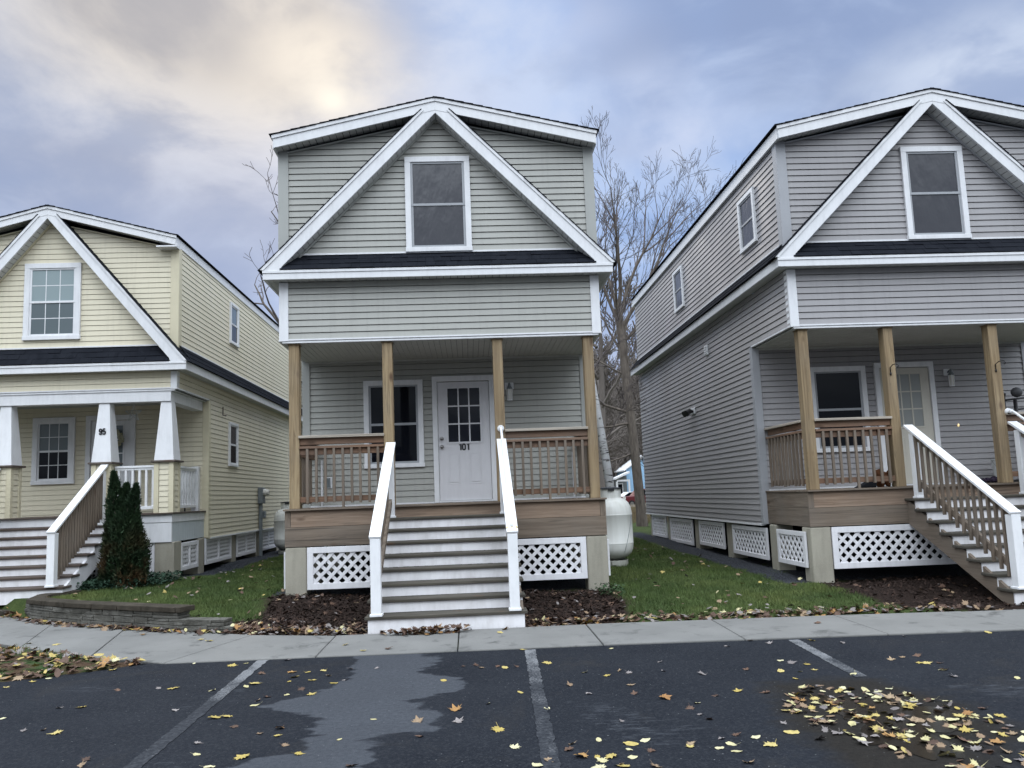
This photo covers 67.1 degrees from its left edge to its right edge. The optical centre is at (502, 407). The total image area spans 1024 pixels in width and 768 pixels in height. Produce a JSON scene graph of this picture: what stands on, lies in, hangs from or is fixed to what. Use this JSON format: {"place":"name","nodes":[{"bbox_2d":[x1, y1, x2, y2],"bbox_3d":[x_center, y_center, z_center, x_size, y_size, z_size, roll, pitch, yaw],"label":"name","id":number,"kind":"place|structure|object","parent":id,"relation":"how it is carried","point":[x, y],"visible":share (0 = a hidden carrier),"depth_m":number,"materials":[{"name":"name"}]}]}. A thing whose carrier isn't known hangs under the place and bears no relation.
{"place":"outdoors","nodes":[
{"label":"outdoors","id":0,"kind":"place"},
{"bbox_2d":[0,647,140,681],"bbox_3d":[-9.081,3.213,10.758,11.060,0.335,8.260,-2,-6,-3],"label":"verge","id":1,"kind":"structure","parent":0,"point":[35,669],"depth_m":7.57,"materials":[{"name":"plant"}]},
{"bbox_2d":[0,631,1023,767],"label":"parking lot","id":2,"kind":"structure","parent":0,"point":[108,725],"depth_m":5.71,"materials":[{"name":"asphalt"}]},
{"bbox_2d":[123,660,267,767],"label":"parking line","id":3,"kind":"object","parent":2,"relation":"on","point":[150,752],"visible":1,"depth_m":5.59,"materials":[{"name":"paint"}]},
{"bbox_2d":[235,754,248,759],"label":"fallen leaf","id":4,"kind":"object","parent":2,"relation":"on","point":[241,756],"visible":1,"depth_m":4.77,"materials":[{"name":"plant"}]},
{"bbox_2d":[412,715,422,722],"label":"fallen leaf","id":5,"kind":"object","parent":2,"relation":"on","point":[417,719],"visible":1,"depth_m":5.40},
{"bbox_2d":[449,704,461,710],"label":"fallen leaf","id":6,"kind":"object","parent":2,"relation":"on","point":[454,708],"visible":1,"depth_m":5.67,"materials":[{"name":"plant"}]},
{"bbox_2d":[452,717,462,722],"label":"fallen leaf","id":7,"kind":"object","parent":2,"relation":"on","point":[457,720],"visible":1,"depth_m":5.36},
{"bbox_2d":[492,725,503,731],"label":"fallen leaf","id":8,"kind":"object","parent":2,"relation":"on","point":[496,728],"visible":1,"depth_m":5.14,"materials":[{"name":"plant"}]},
{"bbox_2d":[525,649,560,767],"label":"parking line","id":9,"kind":"object","parent":2,"relation":"on","point":[545,735],"visible":1,"depth_m":5.39,"materials":[{"name":"paint"}]},
{"bbox_2d":[573,751,588,756],"bbox_3d":[0.463,2.045,4.553,0.088,0.028,0.114,-4,-7,12],"label":"fallen leaf","id":10,"kind":"object","parent":2,"relation":"on","point":[584,754],"visible":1,"depth_m":4.55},
{"bbox_2d":[591,764,606,767],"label":"fallen leaf","id":11,"kind":"object","parent":2,"relation":"on","point":[599,766],"visible":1,"depth_m":4.37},
{"bbox_2d":[596,757,607,762],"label":"fallen leaf","id":12,"kind":"object","parent":2,"relation":"on","point":[603,760],"visible":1,"depth_m":4.48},
{"bbox_2d":[605,753,616,758],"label":"fallen leaf","id":13,"kind":"object","parent":2,"relation":"on","point":[609,755],"visible":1,"depth_m":4.54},
{"bbox_2d":[623,741,638,745],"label":"fallen leaf","id":14,"kind":"object","parent":2,"relation":"on","point":[630,743],"visible":1,"depth_m":4.74,"materials":[{"name":"plant"}]},
{"bbox_2d":[640,738,649,741],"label":"fallen leaf","id":15,"kind":"object","parent":2,"relation":"on","point":[644,739],"visible":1,"depth_m":4.80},
{"bbox_2d":[659,694,671,699],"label":"fallen leaf","id":16,"kind":"object","parent":2,"relation":"on","point":[666,696],"visible":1,"depth_m":5.75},
{"bbox_2d":[725,741,738,745],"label":"fallen leaf","id":17,"kind":"object","parent":2,"relation":"on","point":[730,743],"visible":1,"depth_m":4.67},
{"bbox_2d":[763,741,777,745],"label":"fallen leaf","id":18,"kind":"object","parent":2,"relation":"on","point":[770,744],"visible":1,"depth_m":4.63,"materials":[{"name":"plant"}]},
{"bbox_2d":[783,730,799,733],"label":"fallen leaf","id":19,"kind":"object","parent":2,"relation":"on","point":[792,731],"visible":1,"depth_m":4.85,"materials":[{"name":"plant"}]},
{"bbox_2d":[789,639,865,676],"bbox_3d":[2.888,2.240,6.954,0.119,0.001,1.581,-2,-6,1],"label":"parking line","id":20,"kind":"object","parent":2,"relation":"on","point":[830,659],"visible":1,"depth_m":6.84,"materials":[{"name":"paint"}]},
{"bbox_2d":[808,695,968,759],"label":"puddle","id":21,"kind":"object","parent":2,"relation":"on","point":[915,746],"visible":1,"depth_m":4.96,"materials":[{"name":"black liquid"}]},
{"bbox_2d":[872,725,884,731],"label":"fallen leaf","id":22,"kind":"object","parent":21,"relation":"on","point":[876,729],"visible":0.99,"depth_m":4.83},
{"bbox_2d":[891,717,903,720],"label":"fallen leaf","id":23,"kind":"object","parent":21,"relation":"on","point":[898,718],"visible":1,"depth_m":5.03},
{"bbox_2d":[897,730,906,738],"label":"fallen leaf","id":24,"kind":"object","parent":21,"relation":"on","point":[902,735],"visible":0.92,"depth_m":4.69,"materials":[{"name":"plant"}]},
{"bbox_2d":[912,716,924,721],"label":"fallen leaf","id":25,"kind":"object","parent":21,"relation":"on","point":[919,719],"visible":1,"depth_m":4.99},
{"bbox_2d":[935,716,944,719],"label":"fallen leaf","id":26,"kind":"object","parent":21,"relation":"on","point":[940,717],"visible":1,"depth_m":5.01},
{"bbox_2d":[946,718,959,720],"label":"fallen leaf","id":27,"kind":"object","parent":21,"relation":"on","point":[950,719],"visible":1,"depth_m":4.98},
{"bbox_2d":[962,719,971,724],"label":"fallen leaf","id":28,"kind":"object","parent":21,"relation":"on","point":[968,722],"visible":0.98,"depth_m":4.87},
{"bbox_2d":[962,707,972,715],"bbox_3d":[3.059,2.002,5.078,0.082,0.024,0.101,-19,1,12],"label":"fallen leaf","id":29,"kind":"object","parent":21,"relation":"on","point":[966,712],"visible":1,"depth_m":5.08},
{"bbox_2d":[881,692,895,698],"bbox_3d":[2.771,2.074,5.557,0.103,0.017,0.102,-1,6,44],"label":"fallen leaf","id":30,"kind":"object","parent":2,"relation":"on","point":[889,696],"visible":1,"depth_m":5.56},
{"bbox_2d":[782,684,1023,767],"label":"leaf litter","id":31,"kind":"object","parent":2,"relation":"on","point":[925,737],"visible":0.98,"depth_m":4.91,"materials":[{"name":"plant"}]},
{"bbox_2d":[960,763,974,767],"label":"fallen leaf","id":32,"kind":"object","parent":31,"relation":"on","point":[969,766],"visible":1,"depth_m":4.15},
{"bbox_2d":[959,725,973,731],"bbox_3d":[2.849,1.978,4.756,0.099,0.018,0.115,-9,3,24],"label":"fallen leaf","id":33,"kind":"object","parent":2,"relation":"on","point":[964,728],"visible":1,"depth_m":4.76,"materials":[{"name":"plant"}]},
{"bbox_2d":[968,745,985,750],"bbox_3d":[2.709,1.950,4.424,0.092,0.023,0.079,-1,-7,-8],"label":"fallen leaf","id":34,"kind":"object","parent":2,"relation":"on","point":[974,747],"visible":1,"depth_m":4.43,"materials":[{"name":"plant"}]},
{"bbox_2d":[990,738,1005,742],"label":"fallen leaf","id":35,"kind":"object","parent":2,"relation":"on","point":[996,740],"visible":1,"depth_m":4.53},
{"bbox_2d":[1017,735,1023,741],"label":"fallen leaf","id":36,"kind":"object","parent":2,"relation":"on","point":[1021,738],"visible":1,"depth_m":4.56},
{"bbox_2d":[0,609,1023,663],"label":"sidewalk","id":37,"kind":"structure","parent":0,"point":[175,647],"depth_m":8.40,"materials":[{"name":"concrete"}]},
{"bbox_2d":[0,607,16,617],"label":"leaf litter","id":38,"kind":"object","parent":37,"relation":"on","point":[7,613],"visible":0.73,"depth_m":11.45,"materials":[{"name":"plant"}]},
{"bbox_2d":[380,623,508,635],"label":"leaf litter","id":39,"kind":"object","parent":37,"relation":"on","point":[419,631],"visible":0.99,"depth_m":8.77,"materials":[{"name":"plant"}]},
{"bbox_2d":[0,503,1023,646],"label":"ground","id":40,"kind":"structure","parent":0,"point":[840,575],"depth_m":10.81,"materials":[{"name":"soil"}]},
{"bbox_2d":[0,644,146,680],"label":"leaf litter","id":41,"kind":"object","parent":40,"relation":"on","point":[103,661],"visible":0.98,"depth_m":7.70,"materials":[{"name":"plant"}]},
{"bbox_2d":[12,611,229,634],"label":"leaf litter","id":42,"kind":"object","parent":40,"relation":"on","point":[112,627],"visible":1,"depth_m":9.90,"materials":[{"name":"plant"}]},
{"bbox_2d":[96,469,152,588],"bbox_3d":[-6.259,2.015,12.756,0.913,2.018,0.802,-2,-6,-3],"label":"evergreen bush","id":43,"kind":"object","parent":40,"relation":"on","point":[124,550],"visible":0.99,"depth_m":12.65,"materials":[{"name":"green plant"}]},
{"bbox_2d":[76,570,182,591],"bbox_3d":[-6.588,2.908,12.873,2.247,0.235,1.275,-2,-6,-3],"label":"ground cover","id":44,"kind":"object","parent":40,"relation":"on","point":[89,583],"visible":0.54,"depth_m":12.68,"materials":[{"name":"green plant"}]},
{"bbox_2d":[24,590,236,631],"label":"retaining wall","id":45,"kind":"structure","parent":40,"relation":"on","point":[46,606],"depth_m":10.09,"materials":[{"name":"stone"}]},
{"bbox_2d":[0,204,302,604],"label":"cream house","id":46,"kind":"structure","parent":40,"relation":"on","point":[106,324],"depth_m":14.17,"materials":[{"name":"plastic"}]},
{"bbox_2d":[22,262,81,340],"bbox_3d":[-8.198,-1.928,14.066,1.022,1.425,0.050,-2,-6,-3],"label":"window","id":47,"kind":"structure","parent":46,"relation":"in","point":[52,291],"depth_m":14.07,"materials":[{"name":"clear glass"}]},
{"bbox_2d":[30,417,75,484],"bbox_3d":[-8.958,0.869,15.404,0.841,1.333,0.050,-2,-6,-3],"label":"window","id":48,"kind":"structure","parent":46,"relation":"in","point":[53,439],"depth_m":15.40,"materials":[{"name":"grey"}]},
{"bbox_2d":[84,414,135,486],"bbox_3d":[-7.835,1.142,15.402,0.970,1.982,0.092,-2,-6,-3],"label":"door","id":49,"kind":"structure","parent":46,"relation":"in","point":[127,449],"depth_m":15.46,"materials":[{"name":"grey"}]},
{"bbox_2d":[117,429,123,445],"bbox_3d":[-7.750,0.633,15.370,0.429,0.448,0.080,-2,-6,-3],"label":"wreath","id":50,"kind":"object","parent":49,"relation":"attached to","point":[120,436],"visible":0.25,"depth_m":15.36,"materials":[{"name":"green plant"}]},
{"bbox_2d":[228,422,238,466],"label":"window","id":51,"kind":"structure","parent":46,"relation":"in","point":[233,428],"depth_m":17.18,"materials":[{"name":"white glass"}]},
{"bbox_2d":[229,301,239,347],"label":"window","id":52,"kind":"structure","parent":46,"relation":"in","point":[234,310],"depth_m":17.51,"materials":[{"name":"grey"}]},
{"bbox_2d":[242,146,301,405],"bbox_3d":[-7.088,-1.743,25.349,5.666,12.719,4.453,-2,-6,-3],"label":"dead tree","id":53,"kind":"object","parent":40,"relation":"on","point":[274,315],"visible":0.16,"depth_m":25.13,"materials":[{"name":"brown plant"}]},
{"bbox_2d":[274,501,289,553],"bbox_3d":[-5.491,3.091,19.862,0.758,1.335,0.758,-2,-6,-3],"label":"propane tank","id":54,"kind":"object","parent":40,"relation":"on","point":[279,529],"visible":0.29,"depth_m":19.55,"materials":[{"name":"metal"}]},
{"bbox_2d":[257,96,616,633],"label":"sage house","id":55,"kind":"structure","parent":40,"relation":"on","point":[435,272],"depth_m":11.63,"materials":[{"name":"plastic"}]},
{"bbox_2d":[363,379,424,468],"bbox_3d":[-1.823,0.277,12.926,1.006,1.469,0.050,-2,-6,-3],"label":"window","id":56,"kind":"structure","parent":55,"relation":"in","point":[408,394],"depth_m":12.94,"materials":[{"name":"grey plastic"}]},
{"bbox_2d":[404,156,472,251],"bbox_3d":[-0.982,-3.092,11.738,1.006,1.495,0.050,-2,-6,-3],"label":"window","id":57,"kind":"structure","parent":55,"relation":"in","point":[437,188],"depth_m":11.74,"materials":[{"name":"grey plastic"}]},
{"bbox_2d":[431,375,497,502],"bbox_3d":[-0.641,0.518,12.930,1.045,2.116,0.092,-2,-6,-3],"label":"door","id":58,"kind":"structure","parent":55,"relation":"in","point":[464,458],"depth_m":12.94,"materials":[{"name":"paint"}]},
{"bbox_2d":[0,537,901,668],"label":"grass","id":59,"kind":"structure","parent":40,"relation":"on","point":[213,587],"depth_m":11.27,"materials":[{"name":"plant"}]},
{"bbox_2d":[68,546,842,620],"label":"leaf litter","id":60,"kind":"object","parent":40,"relation":"on","point":[672,563],"visible":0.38,"depth_m":11.49,"materials":[{"name":"plant"}]},
{"bbox_2d":[182,536,810,594],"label":"gravel","id":61,"kind":"structure","parent":40,"relation":"on","point":[751,565],"depth_m":15.17,"materials":[{"name":"gravel"}]},
{"bbox_2d":[6,574,1022,635],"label":"mulch","id":62,"kind":"object","parent":40,"relation":"on","point":[366,596],"visible":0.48,"depth_m":10.16,"materials":[{"name":"brown plant"}]},
{"bbox_2d":[229,617,367,635],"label":"leaf litter","id":63,"kind":"object","parent":62,"relation":"on","point":[256,625],"visible":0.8,"depth_m":9.21,"materials":[{"name":"plant"}]},
{"bbox_2d":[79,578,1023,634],"bbox_3d":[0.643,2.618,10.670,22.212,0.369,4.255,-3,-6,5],"label":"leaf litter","id":64,"kind":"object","parent":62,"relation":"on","point":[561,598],"visible":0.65,"depth_m":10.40,"materials":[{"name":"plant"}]},
{"bbox_2d":[525,611,592,626],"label":"leaf litter","id":65,"kind":"object","parent":62,"relation":"on","point":[547,620],"visible":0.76,"depth_m":9.12,"materials":[{"name":"plant"}]},
{"bbox_2d":[595,582,626,594],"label":"weeds","id":66,"kind":"object","parent":62,"relation":"on","point":[610,588],"visible":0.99,"depth_m":10.79,"materials":[{"name":"green plant"}]},
{"bbox_2d":[928,600,1021,610],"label":"leaf litter","id":67,"kind":"object","parent":62,"relation":"on","point":[965,602],"visible":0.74,"depth_m":9.14,"materials":[{"name":"plant"}]},
{"bbox_2d":[598,423,623,453],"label":"woodland tree","id":68,"kind":"object","parent":40,"relation":"on","point":[610,439],"visible":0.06,"depth_m":76.56,"materials":[{"name":"brown plant"}]},
{"bbox_2d":[595,357,628,459],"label":"woodland tree","id":69,"kind":"object","parent":40,"relation":"on","point":[609,400],"visible":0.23,"depth_m":45.42,"materials":[{"name":"brown plant"}]},
{"bbox_2d":[597,368,627,445],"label":"woodland tree","id":70,"kind":"object","parent":40,"relation":"on","point":[612,377],"visible":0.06,"depth_m":48.95,"materials":[{"name":"brown plant"}]},
{"bbox_2d":[598,427,627,466],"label":"woodland tree","id":71,"kind":"object","parent":40,"relation":"on","point":[614,448],"visible":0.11,"depth_m":67.57,"materials":[{"name":"brown plant"}]},
{"bbox_2d":[594,334,636,433],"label":"woodland tree","id":72,"kind":"object","parent":40,"relation":"on","point":[606,357],"visible":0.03,"depth_m":61.78,"materials":[{"name":"brown plant"}]},
{"bbox_2d":[593,332,638,451],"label":"woodland tree","id":73,"kind":"object","parent":40,"relation":"on","point":[607,387],"visible":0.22,"depth_m":44.84,"materials":[{"name":"brown plant"}]},
{"bbox_2d":[600,487,633,566],"bbox_3d":[1.860,2.050,13.324,0.758,1.335,0.758,-2,-6,-3],"label":"propane tank","id":74,"kind":"object","parent":40,"relation":"on","point":[619,535],"visible":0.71,"depth_m":13.01,"materials":[{"name":"metal"}]},
{"bbox_2d":[593,272,642,487],"bbox_3d":[6.558,-0.578,39.937,8.597,13.754,7.224,-2,-6,0],"label":"woodland tree","id":75,"kind":"object","parent":40,"relation":"on","point":[601,386],"visible":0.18,"depth_m":39.58,"materials":[{"name":"grey plant"}]},
{"bbox_2d":[607,421,628,460],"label":"woodland tree","id":76,"kind":"object","parent":40,"relation":"on","point":[617,447],"visible":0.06,"depth_m":79.34,"materials":[{"name":"brown plant"}]},
{"bbox_2d":[594,200,646,486],"bbox_3d":[2.215,-0.798,19.371,2.861,8.690,2.203,-2,-6,-3],"label":"birch tree","id":77,"kind":"object","parent":40,"relation":"on","point":[607,468],"visible":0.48,"depth_m":19.04,"materials":[{"name":"grey plant"}]},
{"bbox_2d":[605,355,640,438],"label":"woodland tree","id":78,"kind":"object","parent":40,"relation":"on","point":[634,392],"visible":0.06,"depth_m":68.97,"materials":[{"name":"brown plant"}]},
{"bbox_2d":[611,386,641,446],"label":"woodland tree","id":79,"kind":"object","parent":40,"relation":"on","point":[639,429],"visible":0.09,"depth_m":48.80,"materials":[{"name":"brown plant"}]},
{"bbox_2d":[621,492,631,496],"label":"parked car","id":80,"kind":"object","parent":40,"relation":"on","point":[625,494],"visible":0.02,"depth_m":85.56,"materials":[{"name":"white paint"}]},
{"bbox_2d":[613,455,644,493],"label":"blue house","id":81,"kind":"structure","parent":40,"relation":"on","point":[624,480],"depth_m":96.27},
{"bbox_2d":[618,483,622,493],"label":"window","id":82,"kind":"structure","parent":81,"relation":"in","point":[620,485],"depth_m":96.08,"materials":[{"name":"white glass"}]},
{"bbox_2d":[618,356,640,434],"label":"woodland tree","id":83,"kind":"object","parent":40,"relation":"on","point":[634,397],"visible":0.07,"depth_m":51.87,"materials":[{"name":"brown plant"}]},
{"bbox_2d":[622,404,642,453],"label":"woodland tree","id":84,"kind":"object","parent":40,"relation":"on","point":[638,439],"visible":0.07,"depth_m":52.80,"materials":[{"name":"brown plant"}]},
{"bbox_2d":[622,408,642,460],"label":"woodland tree","id":85,"kind":"object","parent":40,"relation":"on","point":[640,451],"visible":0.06,"depth_m":53.92,"materials":[{"name":"brown plant"}]},
{"bbox_2d":[621,489,645,504],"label":"pickup truck","id":86,"kind":"object","parent":40,"relation":"on","point":[630,499],"visible":0.09,"depth_m":73.44,"materials":[{"name":"red paint"}]},
{"bbox_2d":[580,105,748,526],"bbox_3d":[4.797,-3.181,28.200,9.904,15.258,7.590,-5,-7,24],"label":"maple tree","id":87,"kind":"object","parent":40,"relation":"on","point":[641,514],"visible":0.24,"depth_m":28.64,"materials":[{"name":"grey plant"}]},
{"bbox_2d":[651,173,714,249],"bbox_3d":[8.736,-2.779,32.102,5.676,15.142,4.313,0,-7,-18],"label":"maple tree","id":88,"kind":"object","parent":40,"relation":"on","point":[682,215],"visible":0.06,"depth_m":32.06,"materials":[{"name":"brown plant"}]},
{"bbox_2d":[574,602,951,623],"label":"leaf litter","id":89,"kind":"object","parent":40,"relation":"on","point":[802,612],"visible":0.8,"depth_m":9.15,"materials":[{"name":"plant"}]},
{"bbox_2d":[630,87,1023,604],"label":"grey house","id":90,"kind":"structure","parent":40,"relation":"on","point":[869,256],"depth_m":12.08,"materials":[{"name":"plastic"}]},
{"bbox_2d":[672,264,684,313],"bbox_3d":[4.009,-2.689,17.638,0.050,0.950,0.756,-2,-6,-3],"label":"window","id":91,"kind":"structure","parent":90,"relation":"in","point":[677,276],"depth_m":17.64,"materials":[{"name":"grey plastic"}]},
{"bbox_2d":[736,187,757,254],"bbox_3d":[4.195,-3.195,13.282,0.050,0.940,0.756,-2,-6,-3],"label":"window","id":92,"kind":"structure","parent":90,"relation":"in","point":[746,213],"depth_m":13.27,"materials":[{"name":"grey plastic"}]},
{"bbox_2d":[810,366,869,452],"bbox_3d":[5.768,0.030,13.209,1.006,1.469,0.050,-2,-6,-3],"label":"window","id":93,"kind":"structure","parent":90,"relation":"in","point":[837,391],"depth_m":13.24,"materials":[{"name":"grey plastic"}]},
{"bbox_2d":[876,469,890,486],"bbox_3d":[5.915,1.105,12.001,0.292,0.323,0.239,-2,-6,-3],"label":"brown plant","id":94,"kind":"object","parent":90,"relation":"on","point":[886,483],"visible":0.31,"depth_m":11.93,"materials":[{"name":"orange plant"}]},
{"bbox_2d":[872,361,944,485],"bbox_3d":[6.950,0.273,13.225,1.045,2.116,0.066,-2,-6,-3],"label":"door","id":95,"kind":"structure","parent":90,"relation":"in","point":[915,386],"depth_m":13.27,"materials":[{"name":"beige paint"}]},
{"bbox_2d":[899,146,971,239],"bbox_3d":[6.729,-3.342,12.026,1.006,1.495,0.050,-2,-6,-3],"label":"window","id":96,"kind":"structure","parent":90,"relation":"in","point":[933,177],"depth_m":12.03,"materials":[{"name":"grey plastic"}]},
{"bbox_2d":[1004,387,1023,481],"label":"plant stand","id":97,"kind":"object","parent":90,"relation":"on","point":[1016,391],"visible":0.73,"depth_m":12.74,"materials":[{"name":"black metal"}]},
{"bbox_2d":[0,0,1023,405],"label":"sky","id":98,"kind":"structure","parent":0,"point":[146,113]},
{"bbox_2d":[630,502,682,523],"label":"dry grass","id":99,"kind":"structure","parent":0,"point":[634,514],"depth_m":32.59,"materials":[{"name":"plant"}]},
{"bbox_2d":[854,482,876,487],"bbox_3d":[5.577,1.175,11.871,0.349,0.122,0.120,-2,-6,-3],"label":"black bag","id":100,"kind":"object","parent":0,"point":[867,484],"visible":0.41,"depth_m":11.81,"materials":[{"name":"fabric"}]},
{"bbox_2d":[980,476,997,482],"bbox_3d":[7.984,1.200,12.660,0.545,0.151,0.208,-2,-6,-3],"label":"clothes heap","id":101,"kind":"object","parent":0,"point":[992,479],"visible":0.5,"depth_m":12.60,"materials":[{"name":"black fabric"}]},
{"bbox_2d":[990,459,996,476],"bbox_3d":[8.310,1.054,12.873,0.300,0.390,0.300,-2,-6,-3],"label":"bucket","id":102,"kind":"object","parent":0,"point":[993,463],"visible":0.29,"depth_m":12.87,"materials":[{"name":"plastic"}]},
{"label":"hillside","id":103,"kind":"structure","parent":0,"visible":0},
{"bbox_2d":[593,335,619,379],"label":"woodland tree","id":104,"kind":"object","parent":103,"relation":"on","point":[617,356],"visible":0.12,"depth_m":133.96,"materials":[{"name":"grey plant"}]},
{"bbox_2d":[605,377,634,451],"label":"woodland tree","id":105,"kind":"object","parent":103,"relation":"on","point":[617,406],"visible":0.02,"depth_m":108.46,"materials":[{"name":"brown plant"}]},
{"bbox_2d":[608,375,638,420],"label":"woodland tree","id":106,"kind":"object","parent":103,"relation":"on","point":[621,392],"visible":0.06,"depth_m":107.27,"materials":[{"name":"brown plant"}]},
{"bbox_2d":[607,390,642,471],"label":"woodland tree","id":107,"kind":"object","parent":103,"relation":"on","point":[621,463],"visible":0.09,"depth_m":104.25,"materials":[{"name":"brown plant"}]},
{"bbox_2d":[609,367,642,486],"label":"distant wood","id":108,"kind":"object","parent":103,"relation":"on","point":[618,464],"visible":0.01,"depth_m":103.44,"materials":[{"name":"brown plant"}]},
{"bbox_2d":[619,331,637,366],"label":"woodland tree","id":109,"kind":"object","parent":103,"relation":"on","point":[633,349],"visible":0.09,"depth_m":129.83,"materials":[{"name":"brown plant"}]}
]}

